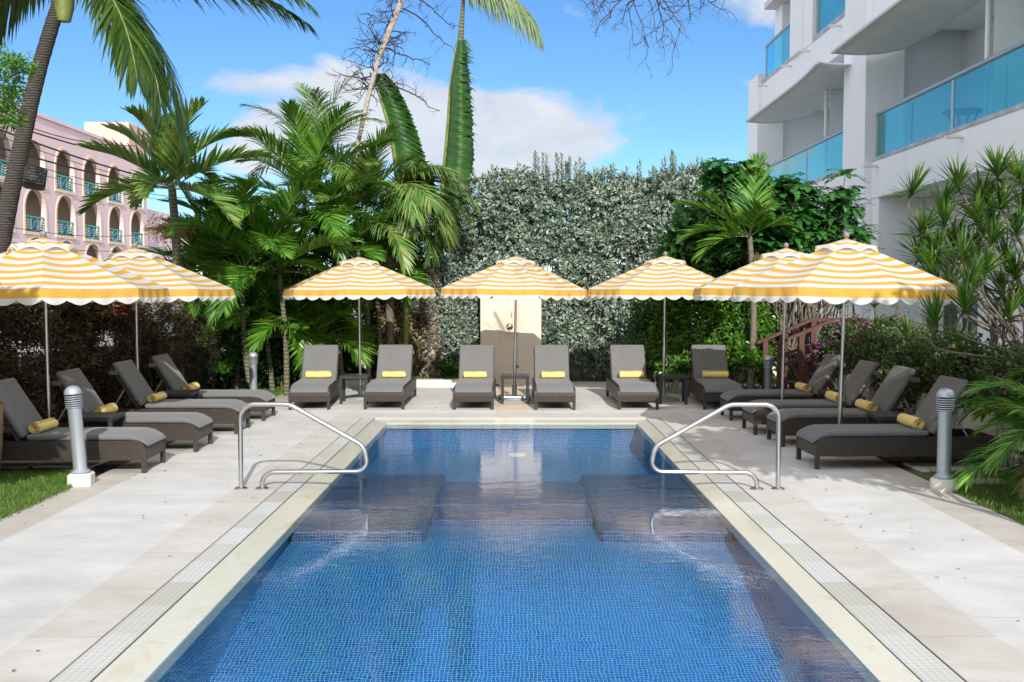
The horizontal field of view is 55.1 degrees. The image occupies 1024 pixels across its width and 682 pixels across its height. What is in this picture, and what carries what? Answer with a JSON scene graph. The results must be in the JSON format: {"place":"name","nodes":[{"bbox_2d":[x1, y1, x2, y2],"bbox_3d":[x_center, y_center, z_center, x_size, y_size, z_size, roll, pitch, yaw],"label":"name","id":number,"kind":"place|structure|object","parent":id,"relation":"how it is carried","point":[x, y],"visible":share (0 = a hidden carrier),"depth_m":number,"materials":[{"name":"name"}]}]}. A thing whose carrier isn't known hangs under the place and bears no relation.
{"place":"outdoors","nodes":[
{"label":"outdoors","id":0,"kind":"place"},
{"bbox_2d":[0,98,188,313],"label":"pink building","id":1,"kind":"structure","parent":0,"point":[53,206],"depth_m":68.53,"materials":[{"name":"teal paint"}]},
{"bbox_2d":[0,0,774,288],"label":"sky","id":2,"kind":"structure","parent":0,"point":[584,96],"materials":[{"name":"blue"}]},
{"bbox_2d":[265,386,741,412],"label":"deck","id":3,"kind":"structure","parent":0,"point":[440,399],"depth_m":17.40,"materials":[{"name":"stone"}]},
{"bbox_2d":[288,345,339,409],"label":"sun lounger","id":4,"kind":"object","parent":3,"relation":"on","point":[317,358],"visible":0.96,"depth_m":17.91,"materials":[{"name":"grey wicker"}]},
{"bbox_2d":[339,373,369,403],"bbox_3d":[-2.850,0.866,17.827,0.510,0.510,0.510,0,3,-3],"label":"side table","id":5,"kind":"object","parent":3,"relation":"on","point":[343,377],"visible":0.85,"depth_m":17.58,"materials":[{"name":"grey wicker"}]},
{"bbox_2d":[283,252,435,399],"bbox_3d":[-2.883,-0.294,18.509,2.686,2.762,2.686,1,3,22],"label":"striped umbrella","id":6,"kind":"object","parent":3,"relation":"on","point":[358,277],"visible":0.99,"depth_m":17.69,"materials":[{"name":"fabric"}]},
{"bbox_2d":[364,345,416,409],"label":"sun lounger","id":7,"kind":"object","parent":3,"relation":"on","point":[379,388],"visible":0.99,"depth_m":17.97,"materials":[{"name":"grey wicker"}]},
{"bbox_2d":[345,379,457,386],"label":"kerb","id":8,"kind":"structure","parent":3,"relation":"on","point":[419,382],"depth_m":20.70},
{"bbox_2d":[453,345,495,409],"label":"sun lounger","id":9,"kind":"object","parent":3,"relation":"on","point":[472,358],"visible":1,"depth_m":18.09,"materials":[{"name":"grey wicker"}]},
{"bbox_2d":[440,252,587,400],"bbox_3d":[0.070,-0.287,18.386,2.686,2.764,2.686,-2,4,-38],"label":"striped umbrella","id":10,"kind":"object","parent":3,"relation":"on","point":[515,277],"visible":0.98,"depth_m":17.57,"materials":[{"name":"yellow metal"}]},
{"bbox_2d":[532,345,575,409],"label":"sun lounger","id":11,"kind":"object","parent":3,"relation":"on","point":[551,358],"visible":1,"depth_m":18.05,"materials":[{"name":"grey wicker"}]},
{"bbox_2d":[606,345,658,409],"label":"sun lounger","id":12,"kind":"object","parent":3,"relation":"on","point":[628,358],"visible":0.99,"depth_m":17.92,"materials":[{"name":"grey wicker"}]},
{"bbox_2d":[587,251,727,401],"bbox_3d":[2.831,-0.279,18.210,2.686,2.762,2.686,1,3,20],"label":"striped umbrella","id":13,"kind":"object","parent":3,"relation":"on","point":[662,277],"visible":0.82,"depth_m":17.47,"materials":[{"name":"yellow fabric"}]},
{"bbox_2d":[657,374,687,404],"bbox_3d":[2.900,0.868,17.788,0.510,0.510,0.510,0,3,3],"label":"side table","id":14,"kind":"object","parent":3,"relation":"on","point":[683,377],"visible":0.93,"depth_m":17.55,"materials":[{"name":"grey wicker"}]},
{"bbox_2d":[688,345,743,409],"bbox_3d":[3.662,0.615,17.785,0.700,1.017,2.138,0,3,2],"label":"sun lounger","id":15,"kind":"object","parent":3,"relation":"on","point":[708,358],"visible":0.8,"depth_m":18.16,"materials":[{"name":"grey wicker"}]},
{"bbox_2d":[1,460,1012,484],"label":"paving slabs","id":16,"kind":"structure","parent":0,"point":[922,466],"depth_m":11.35,"materials":[{"name":"beige stone"}]},
{"bbox_2d":[0,378,165,472],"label":"sun lounger","id":17,"kind":"object","parent":16,"relation":"on","point":[21,442],"visible":0.93,"depth_m":10.92,"materials":[{"name":"grey wicker"}]},
{"bbox_2d":[28,418,58,432],"bbox_3d":[-5.338,0.962,11.188,0.145,0.127,0.444,0,3,0],"label":"rolled towel","id":18,"kind":"object","parent":17,"relation":"on","point":[43,425],"visible":1,"depth_m":11.07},
{"bbox_2d":[82,412,125,426],"bbox_3d":[-5.100,1.159,12.095,0.510,0.510,0.510,0,3,-3],"label":"side table","id":19,"kind":"object","parent":16,"relation":"on","point":[109,417],"visible":0.4,"depth_m":11.98,"materials":[{"name":"grey wicker"}]},
{"bbox_2d":[720,353,865,420],"bbox_3d":[4.461,0.722,15.687,2.138,1.017,0.700,0,3,0],"label":"sun lounger","id":20,"kind":"object","parent":16,"relation":"on","point":[824,374],"visible":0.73,"depth_m":15.40,"materials":[{"name":"grey wicker"}]},
{"bbox_2d":[742,360,903,434],"bbox_3d":[4.461,0.799,14.180,2.138,1.017,0.700,0,3,-1],"label":"sun lounger","id":21,"kind":"object","parent":16,"relation":"on","point":[861,377],"visible":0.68,"depth_m":13.94,"materials":[{"name":"grey wicker"}]},
{"bbox_2d":[767,365,919,446],"bbox_3d":[4.551,0.853,13.112,2.138,1.017,0.700,0,3,-1],"label":"sun lounger","id":22,"kind":"object","parent":16,"relation":"on","point":[894,387],"visible":0.58,"depth_m":12.82,"materials":[{"name":"grey wicker"}]},
{"bbox_2d":[496,384,525,412],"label":"deck path","id":23,"kind":"structure","parent":0,"point":[507,406],"depth_m":17.70,"materials":[{"name":"beige tile"}]},
{"bbox_2d":[501,373,528,403],"bbox_3d":[0.055,0.865,17.847,0.510,0.510,0.510,0,3,0],"label":"side table","id":24,"kind":"object","parent":23,"relation":"on","point":[514,376],"visible":1,"depth_m":17.60,"materials":[{"name":"grey wicker"}]},
{"bbox_2d":[355,424,667,472],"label":"pool water","id":25,"kind":"structure","parent":0,"point":[529,425],"depth_m":14.38,"materials":[{"name":"liquid"}]},
{"bbox_2d":[1,375,1021,523],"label":"planting bed","id":26,"kind":"object","parent":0,"point":[107,466],"depth_m":11.76,"materials":[{"name":"soil"}]},
{"bbox_2d":[0,300,170,431],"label":"red hedge","id":27,"kind":"object","parent":26,"relation":"on","point":[23,324],"visible":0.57,"depth_m":14.57,"materials":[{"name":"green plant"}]},
{"bbox_2d":[0,231,170,418],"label":"striped umbrella","id":28,"kind":"object","parent":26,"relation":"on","point":[44,269],"visible":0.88,"depth_m":11.32,"materials":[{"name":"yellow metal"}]},
{"bbox_2d":[53,301,134,416],"bbox_3d":[-6.948,0.037,15.836,1.215,2.377,2.439,0,3,0],"label":"shrub","id":29,"kind":"object","parent":26,"relation":"on","point":[112,307],"visible":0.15,"depth_m":16.08,"materials":[{"name":"green plant"}]},
{"bbox_2d":[0,343,195,431],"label":"boundary wall","id":30,"kind":"structure","parent":26,"relation":"on","point":[61,409],"depth_m":16.38,"materials":[{"name":"brown"}]},
{"bbox_2d":[67,242,234,369],"bbox_3d":[-5.690,-0.109,14.874,2.686,2.760,2.686,1,3,11],"label":"striped umbrella","id":31,"kind":"object","parent":26,"relation":"on","point":[181,283],"visible":0.52,"depth_m":14.44,"materials":[{"name":"yellow fabric"}]},
{"bbox_2d":[0,0,323,253],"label":"coconut palm","id":32,"kind":"object","parent":26,"relation":"on","point":[138,52],"visible":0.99,"depth_m":13.31,"materials":[{"name":"green plant"}]},
{"bbox_2d":[22,165,47,190],"bbox_3d":[-6.480,-2.186,13.315,0.280,0.280,0.370,8,-15,-28],"label":"floodlight","id":33,"kind":"object","parent":32,"relation":"attached to","point":[34,177],"visible":1,"depth_m":13.17,"materials":[{"name":"black plastic"}]},
{"bbox_2d":[119,300,226,398],"bbox_3d":[-6.105,0.126,17.709,1.382,2.013,3.048,0,3,0],"label":"shrub","id":34,"kind":"object","parent":26,"relation":"on","point":[163,311],"visible":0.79,"depth_m":17.29,"materials":[{"name":"red plant"}]},
{"bbox_2d":[75,95,277,376],"bbox_3d":[-6.024,-1.648,17.936,3.653,5.533,3.264,0,3,0],"label":"crested palm","id":35,"kind":"object","parent":26,"relation":"on","point":[164,152],"visible":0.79,"depth_m":17.58,"materials":[{"name":"green plant"}]},
{"bbox_2d":[137,181,275,389],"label":"feather palm","id":36,"kind":"object","parent":26,"relation":"on","point":[195,304],"visible":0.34,"depth_m":19.07,"materials":[{"name":"green plant"}]},
{"bbox_2d":[159,299,290,387],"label":"feather palm","id":37,"kind":"object","parent":26,"relation":"on","point":[224,366],"visible":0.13,"depth_m":19.51,"materials":[{"name":"green plant"}]},
{"bbox_2d":[248,352,257,389],"bbox_3d":[-4.760,0.651,18.057,0.200,0.916,0.200,-2,4,-34],"label":"bollard light","id":38,"kind":"object","parent":26,"relation":"on","point":[253,361],"visible":0.84,"depth_m":18.00,"materials":[{"name":"silver metal"}]},
{"bbox_2d":[161,178,372,395],"bbox_3d":[-4.636,-0.986,18.935,3.935,4.099,3.720,0,3,0],"label":"feather palm","id":39,"kind":"object","parent":26,"relation":"on","point":[280,233],"visible":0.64,"depth_m":18.42,"materials":[{"name":"green plant"}]},
{"bbox_2d":[191,98,402,280],"bbox_3d":[-4.277,-1.848,19.831,4.280,5.736,4.368,-3,4,-42],"label":"feather palm","id":40,"kind":"object","parent":26,"relation":"on","point":[307,162],"visible":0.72,"depth_m":19.04,"materials":[{"name":"green plant"}]},
{"bbox_2d":[172,230,421,389],"bbox_3d":[-4.867,-0.767,21.468,5.702,3.776,2.842,-2,4,-38],"label":"shrub","id":41,"kind":"object","parent":26,"relation":"on","point":[232,344],"visible":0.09,"depth_m":20.50,"materials":[{"name":"green plant"}]},
{"bbox_2d":[230,266,379,378],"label":"feather palm","id":42,"kind":"object","parent":26,"relation":"on","point":[255,341],"visible":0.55,"depth_m":19.16,"materials":[{"name":"green plant"}]},
{"bbox_2d":[237,67,397,327],"bbox_3d":[-4.036,-2.405,20.817,3.586,6.745,3.477,0,3,0],"label":"feather palm","id":43,"kind":"object","parent":26,"relation":"on","point":[317,101],"visible":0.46,"depth_m":20.22,"materials":[{"name":"green plant"}]},
{"bbox_2d":[258,295,377,367],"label":"feather palm","id":44,"kind":"object","parent":26,"relation":"on","point":[324,322],"visible":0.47,"depth_m":19.23,"materials":[{"name":"green plant"}]},
{"bbox_2d":[245,174,417,377],"bbox_3d":[-3.727,-1.189,20.155,3.576,4.385,3.371,0,3,0],"label":"feather palm","id":45,"kind":"object","parent":26,"relation":"on","point":[332,188],"visible":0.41,"depth_m":19.60,"materials":[{"name":"green plant"}]},
{"bbox_2d":[277,123,443,379],"bbox_3d":[-3.254,-1.721,20.471,3.751,5.410,4.165,0,3,0],"label":"feather palm","id":46,"kind":"object","parent":26,"relation":"on","point":[368,162],"visible":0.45,"depth_m":19.83,"materials":[{"name":"green plant"}]},
{"bbox_2d":[297,202,436,349],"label":"feather palm","id":47,"kind":"object","parent":26,"relation":"on","point":[370,237],"visible":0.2,"depth_m":20.65,"materials":[{"name":"green plant"}]},
{"bbox_2d":[326,0,457,343],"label":"bare tree","id":48,"kind":"object","parent":26,"relation":"on","point":[371,86],"visible":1,"depth_m":20.40,"materials":[{"name":"brown plant"}]},
{"bbox_2d":[312,160,479,344],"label":"drooping palm","id":49,"kind":"object","parent":26,"relation":"on","point":[420,210],"visible":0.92,"depth_m":20.04,"materials":[{"name":"green plant"}]},
{"bbox_2d":[369,72,434,344],"bbox_3d":[-2.316,-2.374,20.994,1.411,6.659,0.414,0,3,-10],"label":"banana plant","id":50,"kind":"object","parent":26,"relation":"on","point":[396,111],"visible":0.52,"depth_m":20.92,"materials":[{"name":"green plant"}]},
{"bbox_2d":[361,298,443,376],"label":"variegated shrub","id":51,"kind":"object","parent":26,"relation":"on","point":[414,334],"visible":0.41,"depth_m":21.46,"materials":[{"name":"green plant"}]},
{"bbox_2d":[418,261,443,377],"bbox_3d":[-1.771,-0.400,21.450,0.573,2.682,0.440,0,3,0],"label":"creeper clad trunk","id":52,"kind":"object","parent":26,"relation":"on","point":[430,331],"visible":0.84,"depth_m":21.39,"materials":[{"name":"green plant"}]},
{"bbox_2d":[383,207,491,373],"bbox_3d":[-1.723,-1.098,22.273,3.193,4.002,1.300,0,3,0],"label":"shrub","id":53,"kind":"object","parent":26,"relation":"on","point":[457,307],"visible":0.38,"depth_m":22.05,"materials":[{"name":"grey plant"}]},
{"bbox_2d":[439,40,474,372],"bbox_3d":[-1.264,-2.959,22.384,0.736,7.688,0.584,2,3,30],"label":"banana plant","id":54,"kind":"object","parent":26,"relation":"on","point":[458,155],"visible":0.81,"depth_m":22.14,"materials":[{"name":"green plant"}]},
{"bbox_2d":[444,0,543,364],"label":"tall palm","id":55,"kind":"object","parent":26,"relation":"on","point":[512,9],"visible":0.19,"depth_m":22.48,"materials":[{"name":"green plant"}]},
{"bbox_2d":[480,297,540,383],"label":"shower wall","id":56,"kind":"structure","parent":26,"relation":"on","point":[496,325],"depth_m":21.42,"materials":[{"name":"stone"}]},
{"bbox_2d":[460,149,733,381],"bbox_3d":[2.021,-1.693,22.217,6.586,5.203,1.849,0,3,0],"label":"silver hedge","id":57,"kind":"object","parent":26,"relation":"on","point":[633,218],"visible":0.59,"depth_m":21.78,"materials":[{"name":"green plant"}]},
{"bbox_2d":[622,297,671,388],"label":"shrub","id":58,"kind":"object","parent":26,"relation":"on","point":[641,322],"visible":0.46,"depth_m":20.13,"materials":[{"name":"green plant"}]},
{"bbox_2d":[643,289,795,393],"bbox_3d":[4.081,-0.112,19.336,2.923,2.331,1.389,1,3,21],"label":"green shrub","id":59,"kind":"object","parent":26,"relation":"on","point":[682,315],"visible":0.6,"depth_m":19.08,"materials":[{"name":"green plant"}]},
{"bbox_2d":[669,151,801,388],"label":"fan palm","id":60,"kind":"object","parent":26,"relation":"on","point":[750,207],"visible":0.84,"depth_m":18.50,"materials":[{"name":"green plant"}]},
{"bbox_2d":[653,175,818,379],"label":"broadleaf tree","id":61,"kind":"object","parent":26,"relation":"on","point":[707,264],"visible":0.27,"depth_m":19.75,"materials":[{"name":"green plant"}]},
{"bbox_2d":[763,355,772,388],"bbox_3d":[4.660,0.712,17.860,0.200,0.916,0.200,2,4,38],"label":"bollard light","id":62,"kind":"object","parent":26,"relation":"on","point":[767,363],"visible":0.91,"depth_m":17.80,"materials":[{"name":"silver metal"}]},
{"bbox_2d":[695,157,884,388],"bbox_3d":[5.267,-1.254,18.958,3.619,4.675,1.550,1,3,22],"label":"feathery tree","id":63,"kind":"object","parent":26,"relation":"on","point":[817,227],"visible":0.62,"depth_m":18.72,"materials":[{"name":"green plant"}]},
{"bbox_2d":[756,318,877,388],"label":"timber stairs","id":64,"kind":"structure","parent":26,"relation":"on","point":[801,355],"depth_m":17.55,"materials":[{"name":"wood"}]},
{"bbox_2d":[808,311,1023,466],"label":"bougainvillea hedge","id":65,"kind":"object","parent":26,"relation":"on","point":[886,350],"visible":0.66,"depth_m":13.87,"materials":[{"name":"green plant"}]},
{"bbox_2d":[835,371,1023,466],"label":"planter wall","id":66,"kind":"structure","parent":26,"relation":"on","point":[967,421],"depth_m":12.31,"materials":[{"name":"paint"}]},
{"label":"planter soil","id":67,"kind":"structure","parent":26,"relation":"on","visible":0},
{"bbox_2d":[888,309,926,342],"bbox_3d":[6.294,0.095,15.565,0.747,1.284,0.772,0,3,0],"label":"dracaena","id":68,"kind":"object","parent":67,"relation":"on","point":[907,327],"visible":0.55,"depth_m":15.51,"materials":[{"name":"green plant"}]},
{"bbox_2d":[882,143,1023,389],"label":"dracaena tree","id":69,"kind":"object","parent":67,"relation":"on","point":[930,260],"visible":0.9,"depth_m":11.89,"materials":[{"name":"green plant"}]},
{"bbox_2d":[158,429,865,681],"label":"pool basin","id":70,"kind":"object","parent":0,"point":[512,604],"visible":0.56,"depth_m":7.39,"materials":[{"name":"blue tile"}]},
{"bbox_2d":[92,419,920,681],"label":"pool coping","id":71,"kind":"object","parent":70,"relation":"on","point":[158,648],"visible":0.97,"depth_m":7.11,"materials":[{"name":"stone"}]},
{"bbox_2d":[375,417,645,418],"bbox_3d":[-0.028,1.293,15.636,4.311,0.120,0.238,0,3,0],"label":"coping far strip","id":72,"kind":"object","parent":71,"relation":"attached to","point":[510,418],"visible":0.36,"depth_m":15.62,"materials":[{"name":"stone"}]},
{"bbox_2d":[290,475,733,541],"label":"pool steps","id":73,"kind":"structure","parent":70,"relation":"on","point":[414,508],"depth_m":9.69,"materials":[{"name":"tile"}]},
{"bbox_2d":[0,413,1023,681],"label":"pale deck","id":74,"kind":"structure","parent":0,"point":[53,566],"depth_m":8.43,"materials":[{"name":"stone"}]},
{"bbox_2d":[43,368,212,451],"bbox_3d":[-5.021,0.876,12.660,2.138,1.017,0.700,0,3,-1],"label":"sun lounger","id":75,"kind":"object","parent":74,"relation":"on","point":[194,427],"visible":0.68,"depth_m":12.38,"materials":[{"name":"grey wicker"}]},
{"bbox_2d":[104,360,249,433],"bbox_3d":[-4.941,0.797,14.219,2.138,1.017,0.700,0,3,-1],"label":"sun lounger","id":76,"kind":"object","parent":74,"relation":"on","point":[133,382],"visible":0.73,"depth_m":13.92,"materials":[{"name":"grey wicker"}]},
{"bbox_2d":[128,354,275,420],"bbox_3d":[-4.906,0.725,15.617,2.138,1.017,0.700,0,3,0],"label":"sun lounger","id":77,"kind":"object","parent":74,"relation":"on","point":[168,372],"visible":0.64,"depth_m":15.32,"materials":[{"name":"grey wicker"}]},
{"bbox_2d":[234,402,368,489],"bbox_3d":[-2.158,1.070,10.058,1.384,0.896,0.136,0,3,0],"label":"pool handrail","id":78,"kind":"object","parent":74,"relation":"on","point":[243,409],"visible":1,"depth_m":10.04,"materials":[{"name":"metal"}]},
{"bbox_2d":[91,419,964,681],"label":"drain channel","id":79,"kind":"object","parent":74,"relation":"in","point":[340,450],"visible":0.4,"depth_m":6.86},
{"bbox_2d":[52,418,963,681],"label":"drain grate","id":80,"kind":"object","parent":79,"relation":"on","point":[917,659],"visible":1,"depth_m":6.82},
{"bbox_2d":[650,402,784,489],"bbox_3d":[2.102,1.071,10.038,1.384,0.896,0.136,0,3,0],"label":"pool handrail","id":81,"kind":"object","parent":74,"relation":"on","point":[774,408],"visible":1,"depth_m":10.02,"materials":[{"name":"metal"}]},
{"bbox_2d":[866,411,920,457],"bbox_3d":[4.720,1.156,12.155,0.510,0.510,0.510,0,3,3],"label":"side table","id":82,"kind":"object","parent":74,"relation":"on","point":[880,416],"visible":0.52,"depth_m":12.08,"materials":[{"name":"grey wicker"}]},
{"bbox_2d":[796,375,999,469],"bbox_3d":[4.490,0.935,11.514,2.138,1.017,0.700,0,3,-2],"label":"sun lounger","id":83,"kind":"object","parent":74,"relation":"on","point":[817,441],"visible":0.77,"depth_m":11.20,"materials":[{"name":"grey wicker"}]},
{"bbox_2d":[897,413,924,428],"bbox_3d":[4.681,0.940,11.524,0.142,0.136,0.475,0,3,-1],"label":"rolled towel","id":84,"kind":"object","parent":83,"relation":"on","point":[912,421],"visible":1,"depth_m":11.40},
{"bbox_2d":[0,393,1023,552],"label":"deck","id":85,"kind":"structure","parent":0,"point":[1001,528],"depth_m":9.65,"materials":[{"name":"beige stone"}]},
{"bbox_2d":[67,471,94,487],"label":"concrete block","id":86,"kind":"structure","parent":85,"relation":"on","point":[81,480],"depth_m":10.19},
{"bbox_2d":[64,385,90,473],"bbox_3d":[-4.553,0.921,10.260,0.200,0.916,0.200,-4,3,0],"label":"bollard light","id":87,"kind":"object","parent":86,"relation":"on","point":[73,399],"visible":1,"depth_m":10.21,"materials":[{"name":"silver metal"}]},
{"bbox_2d":[161,390,198,398],"bbox_3d":[-5.060,1.017,14.871,0.510,0.510,0.510,0,3,-2],"label":"side table","id":88,"kind":"object","parent":85,"relation":"on","point":[188,394],"visible":0.37,"depth_m":14.69,"materials":[{"name":"grey wicker"}]},
{"bbox_2d":[692,243,807,424],"bbox_3d":[4.141,-0.110,14.920,2.686,2.763,2.686,-2,4,-40],"label":"striped umbrella","id":89,"kind":"object","parent":85,"relation":"on","point":[720,288],"visible":0.44,"depth_m":14.53,"materials":[{"name":"yellow fabric"}]},
{"bbox_2d":[731,232,959,456],"bbox_3d":[4.133,0.028,12.240,2.686,2.765,2.686,-2,3,-28],"label":"striped umbrella","id":90,"kind":"object","parent":85,"relation":"on","point":[844,271],"visible":0.86,"depth_m":11.41,"materials":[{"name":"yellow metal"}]},
{"bbox_2d":[930,477,956,492],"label":"concrete block","id":91,"kind":"structure","parent":85,"relation":"on","point":[942,485],"depth_m":9.90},
{"bbox_2d":[933,388,954,478],"bbox_3d":[4.400,0.934,9.981,0.200,0.916,0.200,-1,3,-17],"label":"bollard light","id":92,"kind":"object","parent":91,"relation":"on","point":[945,405],"visible":1,"depth_m":9.93,"materials":[{"name":"silver metal"}]},
{"bbox_2d":[0,371,1023,523],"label":"lawn","id":93,"kind":"structure","parent":0,"point":[927,475],"depth_m":10.09,"materials":[{"name":"plant"}]},
{"bbox_2d":[0,42,44,148],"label":"leafy tree","id":94,"kind":"object","parent":93,"relation":"on","point":[13,64],"visible":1,"depth_m":10.88,"materials":[{"name":"green plant"}]},
{"bbox_2d":[0,467,90,520],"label":"grass","id":95,"kind":"structure","parent":93,"relation":"on","point":[32,484],"depth_m":10.09,"materials":[{"name":"plant"}]},
{"bbox_2d":[159,174,312,389],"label":"feather palm","id":96,"kind":"object","parent":93,"relation":"on","point":[205,201],"visible":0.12,"depth_m":19.07,"materials":[{"name":"green plant"}]},
{"bbox_2d":[143,176,349,389],"bbox_3d":[-5.174,-1.087,18.914,4.154,4.318,4.251,0,3,0],"label":"feather palm","id":97,"kind":"object","parent":93,"relation":"on","point":[237,236],"visible":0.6,"depth_m":18.29,"materials":[{"name":"green plant"}]},
{"bbox_2d":[190,252,333,390],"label":"feather palm","id":98,"kind":"object","parent":93,"relation":"on","point":[258,289],"visible":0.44,"depth_m":19.15,"materials":[{"name":"green plant"}]},
{"bbox_2d":[430,361,458,376],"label":"fern","id":99,"kind":"object","parent":93,"relation":"on","point":[449,369],"visible":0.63,"depth_m":21.40,"materials":[{"name":"green plant"}]},
{"bbox_2d":[226,372,775,395],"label":"grass","id":100,"kind":"structure","parent":93,"relation":"on","point":[266,386],"depth_m":21.37,"materials":[{"name":"plant"}]},
{"bbox_2d":[929,466,1023,522],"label":"grass","id":101,"kind":"structure","parent":93,"relation":"on","point":[1001,495],"depth_m":9.69,"materials":[{"name":"plant"}]},
{"bbox_2d":[933,368,1023,503],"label":"feather palm","id":102,"kind":"object","parent":93,"relation":"on","point":[1013,407],"visible":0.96,"depth_m":9.54,"materials":[{"name":"green plant"}]},
{"bbox_2d":[264,336,776,374],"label":"garden wall","id":103,"kind":"structure","parent":0,"point":[576,370],"depth_m":23.66,"materials":[{"name":"paint"}]},
{"bbox_2d":[523,381,788,385],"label":"deck curved walk","id":104,"kind":"structure","parent":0,"point":[588,383],"depth_m":21.56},
{"bbox_2d":[580,0,736,75],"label":"bare branch","id":105,"kind":"object","parent":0,"point":[627,4],"visible":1,"depth_m":11.83,"materials":[{"name":"plant"}]},
{"bbox_2d":[744,0,1023,360],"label":"white hotel","id":106,"kind":"structure","parent":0,"point":[870,91],"depth_m":22.57,"materials":[{"name":"paint"}]},
{"bbox_2d":[941,230,961,339],"bbox_3d":[9.390,-1.136,20.944,0.060,2.390,0.850,0,3,0],"label":"sliding door","id":107,"kind":"structure","parent":106,"relation":"in","point":[953,316],"depth_m":21.05,"materials":[{"name":"white paint"}]},
{"bbox_2d":[941,107,982,127],"bbox_3d":[9.050,-4.249,19.709,0.800,0.746,0.800,0,3,0],"label":"balcony table","id":108,"kind":"object","parent":106,"relation":"on","point":[968,111],"visible":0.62,"depth_m":19.56,"materials":[{"name":"blue paint"}]},
{"bbox_2d":[960,230,978,338],"bbox_3d":[9.390,-1.090,20.046,0.060,2.390,0.850,0,3,0],"label":"sliding door","id":109,"kind":"structure","parent":106,"relation":"in","point":[971,326],"depth_m":20.08,"materials":[{"name":"white paint"}]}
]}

